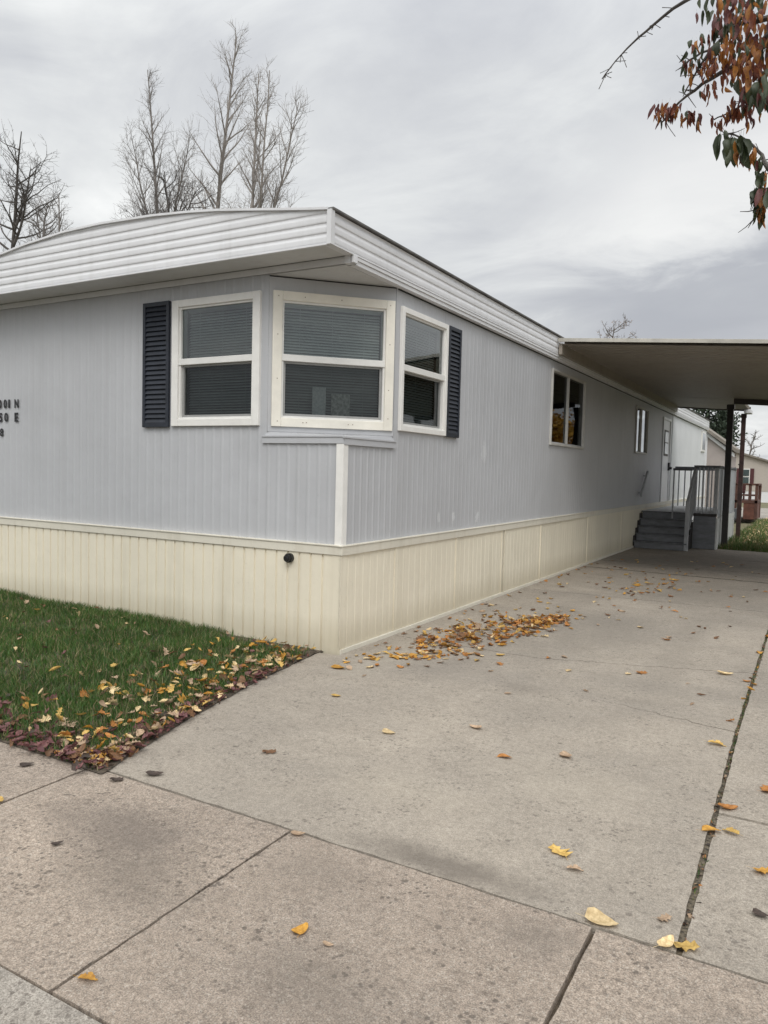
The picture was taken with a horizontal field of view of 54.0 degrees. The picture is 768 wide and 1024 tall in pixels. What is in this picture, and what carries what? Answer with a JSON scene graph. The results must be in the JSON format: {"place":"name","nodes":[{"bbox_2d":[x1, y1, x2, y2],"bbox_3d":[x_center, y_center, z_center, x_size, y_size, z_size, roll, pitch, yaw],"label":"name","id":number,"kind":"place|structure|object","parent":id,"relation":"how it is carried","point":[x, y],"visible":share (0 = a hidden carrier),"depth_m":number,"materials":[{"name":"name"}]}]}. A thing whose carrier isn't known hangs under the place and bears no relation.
{"place":"outdoors","nodes":[
{"label":"outdoors","id":0,"kind":"place"},
{"bbox_2d":[0,588,321,773],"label":"lawn","id":1,"kind":"structure","parent":0,"point":[151,740],"depth_m":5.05,"materials":[{"name":"plant"}]},
{"bbox_2d":[11,736,26,740],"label":"fallen leaf","id":2,"kind":"object","parent":1,"relation":"on","point":[19,738],"visible":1,"depth_m":3.96,"materials":[{"name":"purple plant"}]},
{"bbox_2d":[42,694,57,701],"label":"fallen leaf","id":3,"kind":"object","parent":1,"relation":"on","point":[48,698],"visible":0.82,"depth_m":4.65,"materials":[{"name":"plant"}]},
{"bbox_2d":[49,665,63,670],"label":"fallen leaf","id":4,"kind":"object","parent":1,"relation":"on","point":[53,668],"visible":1,"depth_m":5.19,"materials":[{"name":"yellow plant"}]},
{"bbox_2d":[54,731,71,736],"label":"fallen leaf","id":5,"kind":"object","parent":1,"relation":"on","point":[63,734],"visible":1,"depth_m":3.98,"materials":[{"name":"yellow plant"}]},
{"bbox_2d":[61,739,68,746],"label":"fallen leaf","id":6,"kind":"object","parent":1,"relation":"on","point":[66,741],"visible":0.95,"depth_m":3.93,"materials":[{"name":"beige plant"}]},
{"bbox_2d":[58,730,72,736],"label":"fallen leaf","id":7,"kind":"object","parent":1,"relation":"on","point":[67,732],"visible":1,"depth_m":3.98,"materials":[{"name":"orange plant"}]},
{"bbox_2d":[80,688,89,696],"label":"fallen leaf","id":8,"kind":"object","parent":1,"relation":"on","point":[81,692],"visible":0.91,"depth_m":4.68,"materials":[{"name":"brown plant"}]},
{"bbox_2d":[82,733,92,739],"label":"fallen leaf","id":9,"kind":"object","parent":1,"relation":"on","point":[84,736],"visible":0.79,"depth_m":4.03,"materials":[{"name":"plant"}]},
{"bbox_2d":[94,726,107,733],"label":"fallen leaf","id":10,"kind":"object","parent":1,"relation":"on","point":[100,729],"visible":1,"depth_m":4.05,"materials":[{"name":"orange plant"}]},
{"bbox_2d":[108,698,116,702],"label":"fallen leaf","id":11,"kind":"object","parent":1,"relation":"on","point":[112,701],"visible":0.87,"depth_m":4.60,"materials":[{"name":"beige plant"}]},
{"bbox_2d":[128,747,135,756],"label":"fallen leaf","id":12,"kind":"object","parent":1,"relation":"on","point":[131,753],"visible":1,"depth_m":3.85,"materials":[{"name":"brown plant"}]},
{"bbox_2d":[133,721,142,727],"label":"fallen leaf","id":13,"kind":"object","parent":1,"relation":"on","point":[139,725],"visible":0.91,"depth_m":4.22,"materials":[{"name":"plant"}]},
{"bbox_2d":[167,683,173,692],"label":"fallen leaf","id":14,"kind":"object","parent":1,"relation":"on","point":[171,688],"visible":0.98,"depth_m":4.85,"materials":[{"name":"yellow plant"}]},
{"bbox_2d":[178,694,185,702],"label":"fallen leaf","id":15,"kind":"object","parent":1,"relation":"on","point":[180,698],"visible":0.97,"depth_m":4.66,"materials":[{"name":"plant"}]},
{"bbox_2d":[219,673,227,680],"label":"fallen leaf","id":16,"kind":"object","parent":1,"relation":"on","point":[224,675],"visible":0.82,"depth_m":5.18,"materials":[{"name":"brown plant"}]},
{"bbox_2d":[237,675,245,682],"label":"fallen leaf","id":17,"kind":"object","parent":1,"relation":"on","point":[242,678],"visible":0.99,"depth_m":5.12,"materials":[{"name":"brown plant"}]},
{"label":"fallen leaf","id":18,"kind":"object","parent":1,"relation":"on","visible":0},
{"bbox_2d":[33,740,49,749],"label":"fallen leaf","id":19,"kind":"object","parent":18,"relation":"on","point":[43,744],"visible":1,"depth_m":3.88,"materials":[{"name":"plant"}]},
{"bbox_2d":[0,741,767,1023],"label":"sidewalk","id":20,"kind":"structure","parent":0,"point":[145,903],"depth_m":2.42,"materials":[{"name":"concrete"}]},
{"bbox_2d":[15,762,33,766],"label":"fallen leaf","id":21,"kind":"object","parent":20,"relation":"on","point":[24,763],"visible":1,"depth_m":3.72,"materials":[{"name":"grey plant"}]},
{"bbox_2d":[51,840,63,844],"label":"fallen leaf","id":22,"kind":"object","parent":20,"relation":"on","point":[55,843],"visible":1,"depth_m":2.96,"materials":[{"name":"grey plant"}]},
{"bbox_2d":[68,759,85,770],"bbox_3d":[-1.478,1.224,3.626,0.098,0.018,0.075,-8,45,-48],"label":"fallen leaf","id":23,"kind":"object","parent":20,"relation":"on","point":[75,764],"visible":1,"depth_m":3.63,"materials":[{"name":"plant"}]},
{"bbox_2d":[74,972,97,980],"bbox_3d":[-0.867,1.347,2.188,0.079,0.013,0.031,4,9,6],"label":"fallen leaf","id":24,"kind":"object","parent":20,"relation":"on","point":[90,975],"visible":1,"depth_m":2.19,"materials":[{"name":"yellow plant"}]},
{"bbox_2d":[110,777,123,780],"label":"fallen leaf","id":25,"kind":"object","parent":20,"relation":"on","point":[115,779],"visible":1,"depth_m":3.57,"materials":[{"name":"grey plant"}]},
{"bbox_2d":[287,830,304,834],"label":"fallen leaf","id":26,"kind":"object","parent":20,"relation":"on","point":[294,832],"visible":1,"depth_m":3.09,"materials":[{"name":"beige plant"}]},
{"bbox_2d":[291,922,307,933],"bbox_3d":[-0.273,1.351,2.439,0.046,0.009,0.081,4,4,34],"label":"fallen leaf","id":27,"kind":"object","parent":20,"relation":"on","point":[301,929],"visible":1,"depth_m":2.45,"materials":[{"name":"yellow plant"}]},
{"bbox_2d":[321,940,332,945],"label":"fallen leaf","id":28,"kind":"object","parent":20,"relation":"on","point":[327,943],"visible":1,"depth_m":2.38,"materials":[{"name":"brown plant"}]},
{"bbox_2d":[0,0,767,459],"label":"sky","id":29,"kind":"structure","parent":0,"point":[482,139],"materials":[{"name":"grey"}]},
{"bbox_2d":[138,632,700,1023],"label":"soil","id":30,"kind":"structure","parent":0,"point":[566,987],"depth_m":2.30,"materials":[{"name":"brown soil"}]},
{"bbox_2d":[0,207,710,655],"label":"mobile home","id":31,"kind":"object","parent":30,"relation":"on","point":[330,431],"visible":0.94,"depth_m":7.12,"materials":[{"name":"grey paint"}]},
{"bbox_2d":[171,290,261,425],"bbox_3d":[-1.465,-1.332,6.702,1.020,1.135,0.147,3,4,30],"label":"window","id":32,"kind":"structure","parent":31,"relation":"in","point":[214,390],"depth_m":6.71,"materials":[{"name":"white paint"}]},
{"bbox_2d":[271,290,395,430],"bbox_3d":[-0.435,-1.294,6.531,0.776,1.140,0.805,3,4,30],"label":"window","id":33,"kind":"structure","parent":31,"relation":"in","point":[309,390],"depth_m":6.57,"materials":[{"name":"plastic"}]},
{"bbox_2d":[393,306,448,435],"bbox_3d":[0.339,-1.308,7.213,0.147,1.110,0.970,3,4,30],"label":"window","id":34,"kind":"structure","parent":31,"relation":"in","point":[422,393],"depth_m":7.26,"materials":[{"name":"white paint"}]},
{"bbox_2d":[549,368,586,448],"bbox_3d":[2.755,-1.519,11.385,0.107,1.075,1.750,3,4,30],"label":"window","id":35,"kind":"structure","parent":31,"relation":"in","point":[567,400],"depth_m":11.35,"materials":[{"name":"metal"}]},
{"bbox_2d":[634,405,648,454],"bbox_3d":[5.488,-1.741,16.152,0.107,0.990,1.250,3,4,30],"label":"window","id":36,"kind":"structure","parent":31,"relation":"in","point":[642,414],"depth_m":16.15,"materials":[{"name":"glass"}]},
{"bbox_2d":[558,338,767,547],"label":"carport","id":37,"kind":"object","parent":31,"relation":"attached to","point":[730,376],"visible":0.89,"depth_m":12.32,"materials":[{"name":"white metal"}]},
{"bbox_2d":[659,417,671,501],"bbox_3d":[7.061,-1.261,18.852,0.140,2.160,1.100,3,4,30],"label":"door","id":38,"kind":"structure","parent":31,"relation":"in","point":[667,423],"depth_m":18.87,"materials":[{"name":"white paint"}]},
{"bbox_2d":[701,431,705,451],"bbox_3d":[10.502,-2.315,24.794,0.044,0.670,0.800,3,4,30],"label":"window","id":39,"kind":"structure","parent":31,"relation":"in","point":[703,434],"depth_m":24.61,"materials":[{"name":"white glass"}]},
{"bbox_2d":[599,0,767,232],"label":"leafy tree","id":40,"kind":"object","parent":30,"relation":"on","point":[755,95],"visible":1,"depth_m":4.24,"materials":[{"name":"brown plant"}]},
{"bbox_2d":[107,547,767,983],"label":"driveway","id":41,"kind":"structure","parent":0,"point":[621,801],"depth_m":4.02,"materials":[{"name":"concrete"}]},
{"bbox_2d":[109,751,124,761],"bbox_3d":[-1.321,1.208,3.739,0.091,0.037,0.016,34,-30,-9],"label":"fallen leaf","id":42,"kind":"object","parent":41,"relation":"on","point":[116,755],"visible":1,"depth_m":3.74,"materials":[{"name":"brown plant"}]},
{"bbox_2d":[144,770,163,774],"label":"fallen leaf","id":43,"kind":"object","parent":41,"relation":"on","point":[149,772],"visible":1,"depth_m":3.65,"materials":[{"name":"plant"}]},
{"bbox_2d":[187,708,194,716],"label":"fallen leaf","id":44,"kind":"object","parent":41,"relation":"on","point":[190,712],"visible":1,"depth_m":4.43,"materials":[{"name":"brown plant"}]},
{"bbox_2d":[189,704,201,710],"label":"fallen leaf","id":45,"kind":"object","parent":41,"relation":"on","point":[195,708],"visible":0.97,"depth_m":4.52,"materials":[{"name":"beige plant"}]},
{"bbox_2d":[236,682,245,687],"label":"fallen leaf","id":46,"kind":"object","parent":41,"relation":"on","point":[241,685],"visible":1,"depth_m":5.04,"materials":[{"name":"beige plant"}]},
{"bbox_2d":[262,749,275,753],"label":"fallen leaf","id":47,"kind":"object","parent":41,"relation":"on","point":[270,751],"visible":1,"depth_m":3.96,"materials":[{"name":"brown plant"}]},
{"bbox_2d":[331,664,344,667],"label":"fallen leaf","id":48,"kind":"object","parent":41,"relation":"on","point":[336,666],"visible":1,"depth_m":5.69,"materials":[{"name":"yellow plant"}]},
{"bbox_2d":[0,559,767,941],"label":"leaf litter","id":49,"kind":"object","parent":41,"relation":"on","point":[496,633],"visible":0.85,"depth_m":5.83,"materials":[{"name":"brown plant"}]},
{"bbox_2d":[27,741,36,751],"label":"fallen leaf","id":50,"kind":"object","parent":49,"relation":"in","point":[32,748],"visible":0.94,"depth_m":3.89,"materials":[{"name":"purple plant"}]},
{"bbox_2d":[17,742,30,747],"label":"fallen leaf","id":51,"kind":"object","parent":50,"relation":"on","point":[25,744],"visible":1,"depth_m":3.86,"materials":[{"name":"purple plant"}]},
{"bbox_2d":[38,714,51,721],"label":"fallen leaf","id":52,"kind":"object","parent":49,"relation":"on","point":[44,718],"visible":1,"depth_m":4.24,"materials":[{"name":"beige plant"}]},
{"bbox_2d":[76,736,83,741],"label":"fallen leaf","id":53,"kind":"object","parent":49,"relation":"on","point":[81,739],"visible":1,"depth_m":3.98,"materials":[{"name":"beige plant"}]},
{"bbox_2d":[79,743,85,751],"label":"fallen leaf","id":54,"kind":"object","parent":49,"relation":"on","point":[82,747],"visible":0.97,"depth_m":3.84,"materials":[{"name":"beige plant"}]},
{"bbox_2d":[105,732,115,737],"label":"fallen leaf","id":55,"kind":"object","parent":49,"relation":"on","point":[108,734],"visible":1,"depth_m":4.00,"materials":[{"name":"orange plant"}]},
{"bbox_2d":[115,746,129,753],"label":"fallen leaf","id":56,"kind":"object","parent":49,"relation":"on","point":[124,748],"visible":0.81,"depth_m":3.84,"materials":[{"name":"beige plant"}]},
{"bbox_2d":[136,729,144,735],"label":"fallen leaf","id":57,"kind":"object","parent":49,"relation":"on","point":[140,732],"visible":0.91,"depth_m":4.08,"materials":[{"name":"beige plant"}]},
{"bbox_2d":[179,711,190,717],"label":"fallen leaf","id":58,"kind":"object","parent":49,"relation":"on","point":[183,714],"visible":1,"depth_m":4.39,"materials":[{"name":"plant"}]},
{"label":"fallen leaf","id":59,"kind":"object","parent":49,"relation":"on","visible":0},
{"bbox_2d":[166,711,178,716],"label":"fallen leaf","id":60,"kind":"object","parent":59,"relation":"on","point":[176,714],"visible":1,"depth_m":4.36,"materials":[{"name":"beige plant"}]},
{"label":"fallen leaf","id":61,"kind":"object","parent":49,"relation":"on","visible":0},
{"bbox_2d":[0,718,11,728],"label":"fallen leaf","id":62,"kind":"object","parent":61,"relation":"on","point":[6,724],"visible":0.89,"depth_m":4.13,"materials":[{"name":"plant"}]},
{"bbox_2d":[379,728,395,732],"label":"fallen leaf","id":63,"kind":"object","parent":41,"relation":"on","point":[385,730],"visible":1,"depth_m":4.31,"materials":[{"name":"beige plant"}]},
{"bbox_2d":[469,724,481,727],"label":"fallen leaf","id":64,"kind":"object","parent":41,"relation":"on","point":[476,726],"visible":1,"depth_m":4.43,"materials":[{"name":"beige plant"}]},
{"bbox_2d":[497,753,511,757],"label":"fallen leaf","id":65,"kind":"object","parent":41,"relation":"on","point":[502,755],"visible":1,"depth_m":3.98,"materials":[{"name":"orange plant"}]},
{"bbox_2d":[548,843,573,857],"bbox_3d":[0.708,1.342,2.985,0.080,0.014,0.111,-1,4,-39],"label":"fallen leaf","id":66,"kind":"object","parent":41,"relation":"on","point":[557,849],"visible":1,"depth_m":3.00,"materials":[{"name":"yellow plant"}]},
{"bbox_2d":[560,750,571,756],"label":"fallen leaf","id":67,"kind":"object","parent":41,"relation":"on","point":[564,753],"visible":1,"depth_m":4.03,"materials":[{"name":"beige plant"}]},
{"bbox_2d":[563,864,583,870],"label":"fallen leaf","id":68,"kind":"object","parent":41,"relation":"on","point":[574,866],"visible":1,"depth_m":2.87,"materials":[{"name":"beige plant"}]},
{"bbox_2d":[577,907,618,925],"bbox_3d":[0.722,1.363,2.541,0.135,0.022,0.078,4,4,35],"label":"fallen leaf","id":69,"kind":"object","parent":41,"relation":"on","point":[595,915],"visible":1,"depth_m":2.54,"materials":[{"name":"yellow plant"}]},
{"bbox_2d":[653,913,671,921],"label":"fallen leaf","id":70,"kind":"object","parent":41,"relation":"on","point":[666,916],"visible":1,"depth_m":2.56,"materials":[{"name":"brown plant"}]},
{"bbox_2d":[655,935,673,946],"bbox_3d":[0.899,1.380,2.411,0.108,0.013,0.043,-4,9,-39],"label":"fallen leaf","id":71,"kind":"object","parent":41,"relation":"on","point":[663,942],"visible":1,"depth_m":2.42,"materials":[{"name":"yellow plant"}]},
{"bbox_2d":[583,560,767,958],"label":"seam dirt","id":72,"kind":"structure","parent":41,"relation":"in","point":[684,929],"depth_m":3.15,"materials":[{"name":"brown soil"}]},
{"bbox_2d":[668,940,699,951],"bbox_3d":[0.955,1.382,2.401,0.098,0.012,0.070,2,3,2],"label":"fallen leaf","id":73,"kind":"object","parent":72,"relation":"on","point":[686,945],"visible":1,"depth_m":2.41,"materials":[{"name":"yellow plant"}]},
{"bbox_2d":[693,631,767,899],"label":"seam weeds","id":74,"kind":"object","parent":72,"relation":"on","point":[739,724],"visible":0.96,"depth_m":4.47,"materials":[{"name":"brown plant"}]},
{"bbox_2d":[633,465,736,550],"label":"porch steps","id":75,"kind":"structure","parent":41,"relation":"on","point":[672,527],"depth_m":15.90,"materials":[{"name":"grey paint"}]},
{"bbox_2d":[696,825,720,830],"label":"fallen leaf","id":76,"kind":"object","parent":41,"relation":"on","point":[706,827],"visible":1,"depth_m":3.21,"materials":[{"name":"yellow plant"}]},
{"bbox_2d":[707,740,726,746],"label":"fallen leaf","id":77,"kind":"object","parent":41,"relation":"on","point":[718,742],"visible":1,"depth_m":4.25,"materials":[{"name":"yellow plant"}]},
{"bbox_2d":[715,670,732,673],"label":"fallen leaf","id":78,"kind":"object","parent":41,"relation":"on","point":[722,672],"visible":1,"depth_m":5.78,"materials":[{"name":"yellow plant"}]},
{"bbox_2d":[718,803,737,808],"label":"fallen leaf","id":79,"kind":"object","parent":41,"relation":"on","point":[727,806],"visible":1,"depth_m":3.44,"materials":[{"name":"orange plant"}]},
{"bbox_2d":[722,827,738,833],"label":"fallen leaf","id":80,"kind":"object","parent":41,"relation":"on","point":[730,829],"visible":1,"depth_m":3.19,"materials":[{"name":"yellow plant"}]},
{"bbox_2d":[752,908,767,915],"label":"fallen leaf","id":81,"kind":"object","parent":41,"relation":"on","point":[756,911],"visible":1,"depth_m":2.60,"materials":[{"name":"plant"}]},
{"bbox_2d":[753,867,767,873],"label":"fallen leaf","id":82,"kind":"object","parent":41,"relation":"on","point":[763,870],"visible":1,"depth_m":2.89,"materials":[{"name":"yellow plant"}]},
{"bbox_2d":[759,784,767,790],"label":"fallen leaf","id":83,"kind":"object","parent":41,"relation":"on","point":[764,787],"visible":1,"depth_m":3.65,"materials":[{"name":"orange plant"}]},
{"bbox_2d":[737,485,745,499],"bbox_3d":[13.524,-0.773,28.570,0.300,0.620,0.440,3,4,30],"label":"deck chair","id":84,"kind":"object","parent":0,"point":[744,489],"visible":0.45,"depth_m":28.62,"materials":[{"name":"brown wood"}]},
{"bbox_2d":[717,518,767,551],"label":"back grass","id":85,"kind":"structure","parent":0,"point":[732,543],"depth_m":17.47,"materials":[{"name":"plant"}]},
{"bbox_2d":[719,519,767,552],"bbox_3d":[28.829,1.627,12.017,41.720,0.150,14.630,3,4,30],"label":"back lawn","id":86,"kind":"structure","parent":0,"point":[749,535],"depth_m":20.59,"materials":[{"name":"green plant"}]},
{"bbox_2d":[739,518,767,545],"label":"leaf scatter","id":87,"kind":"object","parent":86,"relation":"on","point":[765,532],"visible":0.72,"depth_m":19.54,"materials":[{"name":"yellow plant"}]},
{"bbox_2d":[734,483,761,519],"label":"wooden deck","id":88,"kind":"structure","parent":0,"point":[751,508],"depth_m":28.01,"materials":[{"name":"brown wood"}]},
{"bbox_2d":[733,502,767,537],"bbox_3d":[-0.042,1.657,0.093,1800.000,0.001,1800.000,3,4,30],"label":"ground","id":89,"kind":"structure","parent":0,"point":[747,524],"depth_m":28.00,"materials":[{"name":"beige"}]},
{"bbox_2d":[0,119,68,251],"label":"bare tree","id":90,"kind":"object","parent":89,"relation":"on","point":[21,208],"visible":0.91,"depth_m":18.57,"materials":[{"name":"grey plant"}]},
{"bbox_2d":[17,186,68,245],"bbox_3d":[-10.717,-5.295,24.122,2.497,10.358,2.264,1,3,-12],"label":"bare tree","id":91,"kind":"object","parent":89,"relation":"on","point":[44,234],"visible":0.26,"depth_m":23.79,"materials":[{"name":"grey plant"}]},
{"bbox_2d":[0,966,100,1023],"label":"gutter","id":92,"kind":"object","parent":89,"relation":"on","point":[22,1001],"depth_m":2.08,"materials":[{"name":"concrete"}]},
{"bbox_2d":[47,190,72,232],"bbox_3d":[-9.627,-4.777,22.428,0.798,9.544,0.821,3,4,30],"label":"bare tree","id":93,"kind":"object","parent":89,"relation":"on","point":[59,217],"visible":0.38,"depth_m":22.16,"materials":[{"name":"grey plant"}]},
{"bbox_2d":[111,65,202,218],"bbox_3d":[-7.674,-7.596,25.725,3.442,14.908,2.553,3,4,30],"label":"bare tree","id":94,"kind":"object","parent":89,"relation":"on","point":[151,132],"visible":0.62,"depth_m":25.53,"materials":[{"name":"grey plant"}]},
{"bbox_2d":[110,153,220,219],"bbox_3d":[-6.157,-4.929,20.995,3.456,10.191,2.870,3,4,30],"label":"bare tree","id":95,"kind":"object","parent":89,"relation":"on","point":[169,204],"visible":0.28,"depth_m":20.72,"materials":[{"name":"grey plant"}]},
{"bbox_2d":[174,20,262,209],"bbox_3d":[-5.389,-7.517,23.632,3.021,15.119,2.670,3,4,30],"label":"bare tree","id":96,"kind":"object","parent":89,"relation":"on","point":[222,157],"visible":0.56,"depth_m":23.17,"materials":[{"name":"grey plant"}]},
{"bbox_2d":[211,55,314,208],"bbox_3d":[-3.577,-6.296,21.494,2.748,12.991,3.380,1,3,-11],"label":"bare tree","id":97,"kind":"object","parent":89,"relation":"on","point":[260,200],"visible":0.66,"depth_m":20.96,"materials":[{"name":"grey plant"}]},
{"bbox_2d":[597,314,636,337],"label":"bare tree","id":98,"kind":"object","parent":89,"relation":"on","point":[609,334],"visible":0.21,"depth_m":44.02,"materials":[{"name":"grey plant"}]},
{"bbox_2d":[693,409,752,464],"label":"evergreen tree","id":99,"kind":"object","parent":89,"relation":"on","point":[718,423],"visible":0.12,"depth_m":45.29,"materials":[{"name":"green plant"}]},
{"bbox_2d":[745,431,764,456],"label":"bare tree","id":100,"kind":"object","parent":89,"relation":"on","point":[750,447],"visible":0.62,"depth_m":93.61,"materials":[{"name":"grey plant"}]},
{"bbox_2d":[734,507,767,521],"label":"back lane","id":101,"kind":"structure","parent":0,"point":[763,513],"depth_m":30.98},
{"bbox_2d":[704,428,739,517],"bbox_3d":[11.231,-1.808,29.559,4.840,3.860,3.050,3,4,30],"label":"neighbour home","id":102,"kind":"object","parent":101,"relation":"on","point":[715,448],"visible":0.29,"depth_m":27.63,"materials":[{"name":"beige"}]},
{"bbox_2d":[736,452,767,502],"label":"beige house","id":103,"kind":"structure","parent":0,"point":[755,471],"depth_m":53.87,"materials":[{"name":"beige paint"}]},
{"bbox_2d":[743,469,749,482],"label":"window","id":104,"kind":"structure","parent":103,"relation":"in","point":[746,473],"depth_m":54.08,"materials":[{"name":"white glass"}]}
]}

